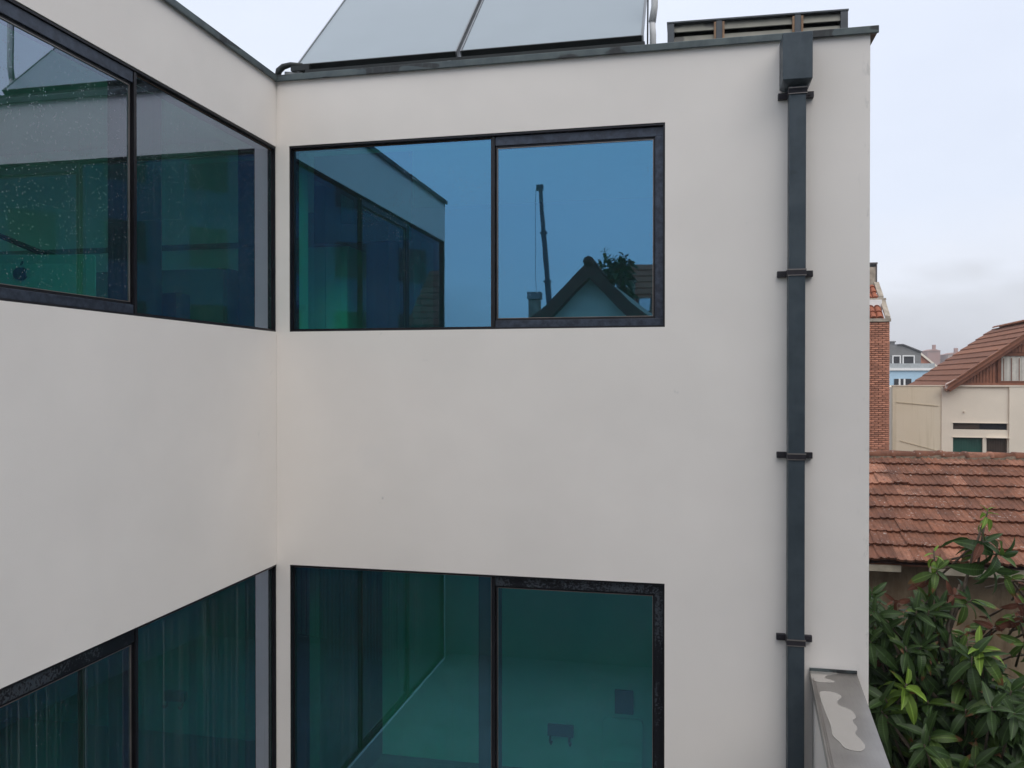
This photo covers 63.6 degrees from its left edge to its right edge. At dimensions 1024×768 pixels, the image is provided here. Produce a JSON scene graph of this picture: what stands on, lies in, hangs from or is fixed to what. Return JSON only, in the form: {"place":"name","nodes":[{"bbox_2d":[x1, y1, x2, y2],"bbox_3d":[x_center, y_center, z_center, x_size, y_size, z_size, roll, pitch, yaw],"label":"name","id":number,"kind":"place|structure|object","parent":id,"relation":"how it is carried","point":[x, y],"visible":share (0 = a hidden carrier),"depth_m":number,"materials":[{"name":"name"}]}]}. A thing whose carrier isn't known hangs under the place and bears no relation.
{"place":"outdoors","nodes":[
{"label":"outdoors","id":0,"kind":"place"},
{"bbox_2d":[176,0,1023,354],"label":"sky","id":1,"kind":"structure","parent":0,"point":[947,76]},
{"bbox_2d":[869,262,890,450],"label":"brick tower","id":2,"kind":"structure","parent":0,"point":[879,376],"depth_m":26.05,"materials":[{"name":"brick"}]},
{"bbox_2d":[889,341,934,384],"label":"blue house","id":3,"kind":"structure","parent":0,"point":[906,366],"depth_m":69.97,"materials":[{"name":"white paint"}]},
{"bbox_2d":[892,355,900,362],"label":"window","id":4,"kind":"structure","parent":3,"relation":"in","point":[895,358],"depth_m":70.50,"materials":[{"name":"white paint"}]},
{"bbox_2d":[894,379,910,384],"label":"window","id":5,"kind":"structure","parent":3,"relation":"in","point":[896,381],"depth_m":69.86,"materials":[{"name":"white paint"}]},
{"bbox_2d":[902,355,914,362],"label":"window","id":6,"kind":"structure","parent":3,"relation":"in","point":[905,358],"depth_m":70.43,"materials":[{"name":"white paint"}]},
{"bbox_2d":[921,353,936,366],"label":"red roof house","id":7,"kind":"structure","parent":0,"point":[924,359],"depth_m":78.43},
{"bbox_2d":[889,320,1023,452],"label":"cream house","id":8,"kind":"structure","parent":0,"point":[969,397],"depth_m":29.39,"materials":[{"name":"paint"}]},
{"bbox_2d":[953,423,1005,429],"bbox_3d":[16.559,1.500,29.268,1.700,0.220,0.050,0,0,16],"label":"window","id":9,"kind":"structure","parent":8,"relation":"in","point":[985,426],"depth_m":29.23,"materials":[{"name":"glass"}]},
{"bbox_2d":[997,353,1023,382],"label":"window","id":10,"kind":"structure","parent":8,"relation":"in","point":[1010,367],"depth_m":28.89,"materials":[{"name":"fabric"}]},
{"label":"ground","id":11,"kind":"structure","parent":0,"visible":0},
{"bbox_2d":[0,0,878,767],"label":"courtyard building","id":12,"kind":"structure","parent":11,"relation":"on","point":[432,414],"depth_m":5.37,"materials":[{"name":"white paint"}]},
{"bbox_2d":[0,0,275,331],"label":"window","id":13,"kind":"structure","parent":12,"relation":"in","point":[121,192],"depth_m":4.36,"materials":[{"name":"glass"}]},
{"bbox_2d":[0,565,276,767],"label":"window","id":14,"kind":"structure","parent":12,"relation":"in","point":[193,685],"depth_m":4.75,"materials":[{"name":"glass"}]},
{"bbox_2d":[275,62,302,74],"bbox_3d":[-1.649,-2.343,6.324,0.279,0.205,0.204,0,0,12],"label":"pipe elbow","id":15,"kind":"object","parent":12,"relation":"on","point":[281,68],"visible":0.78,"depth_m":6.25,"materials":[{"name":"grey metal"}]},
{"bbox_2d":[291,41,644,72],"bbox_3d":[-0.230,-2.896,6.669,2.650,1.692,1.470,0,0,12],"label":"collector rack","id":16,"kind":"object","parent":12,"relation":"on","point":[301,68],"visible":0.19,"depth_m":5.96,"materials":[{"name":"black metal"}]},
{"bbox_2d":[298,0,481,72],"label":"solar collector","id":17,"kind":"object","parent":16,"relation":"on","point":[358,32],"visible":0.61,"depth_m":6.46,"materials":[{"name":"grey glass"}]},
{"bbox_2d":[460,0,646,56],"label":"solar collector","id":18,"kind":"object","parent":16,"relation":"on","point":[502,26],"visible":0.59,"depth_m":6.09,"materials":[{"name":"grey glass"}]},
{"bbox_2d":[647,0,657,43],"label":"insulated pipe","id":19,"kind":"object","parent":18,"relation":"attached to","point":[651,21],"visible":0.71,"depth_m":5.87,"materials":[{"name":"silver metal"}]},
{"bbox_2d":[290,122,664,331],"bbox_3d":[-0.286,-1.037,5.709,2.647,1.328,0.134,0,0,12],"label":"window","id":20,"kind":"structure","parent":12,"relation":"in","point":[556,228],"depth_m":5.67,"materials":[{"name":"glass"}]},
{"bbox_2d":[290,565,664,767],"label":"window","id":21,"kind":"structure","parent":12,"relation":"in","point":[389,668],"depth_m":5.70,"materials":[{"name":"glass"}]},
{"bbox_2d":[667,8,848,42],"bbox_3d":[1.647,-2.294,5.621,1.158,0.308,0.326,0,0,12],"label":"roof vent","id":22,"kind":"object","parent":12,"relation":"on","point":[692,30],"visible":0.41,"depth_m":5.50,"materials":[{"name":"metal"}]},
{"bbox_2d":[776,31,813,767],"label":"drainpipe","id":23,"kind":"object","parent":12,"relation":"attached to","point":[796,64],"visible":1,"depth_m":5.08,"materials":[{"name":"metal"}]},
{"bbox_2d":[809,667,889,767],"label":"parapet wall","id":24,"kind":"structure","parent":11,"relation":"on","point":[845,734],"depth_m":4.46,"materials":[{"name":"grey metal"}]},
{"bbox_2d":[921,345,939,364],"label":"distant building","id":25,"kind":"structure","parent":11,"relation":"on","point":[933,354],"depth_m":356.41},
{"bbox_2d":[869,505,1023,767],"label":"broadleaf tree","id":26,"kind":"object","parent":11,"relation":"on","point":[939,697],"visible":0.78,"depth_m":6.91,"materials":[{"name":"green plant"}]},
{"bbox_2d":[869,450,1023,688],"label":"outbuilding","id":27,"kind":"structure","parent":11,"relation":"on","point":[922,504],"depth_m":11.93,"materials":[{"name":"tile"}]},
{"bbox_2d":[940,348,957,362],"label":"distant building","id":28,"kind":"structure","parent":11,"relation":"on","point":[943,357],"depth_m":356.06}
]}

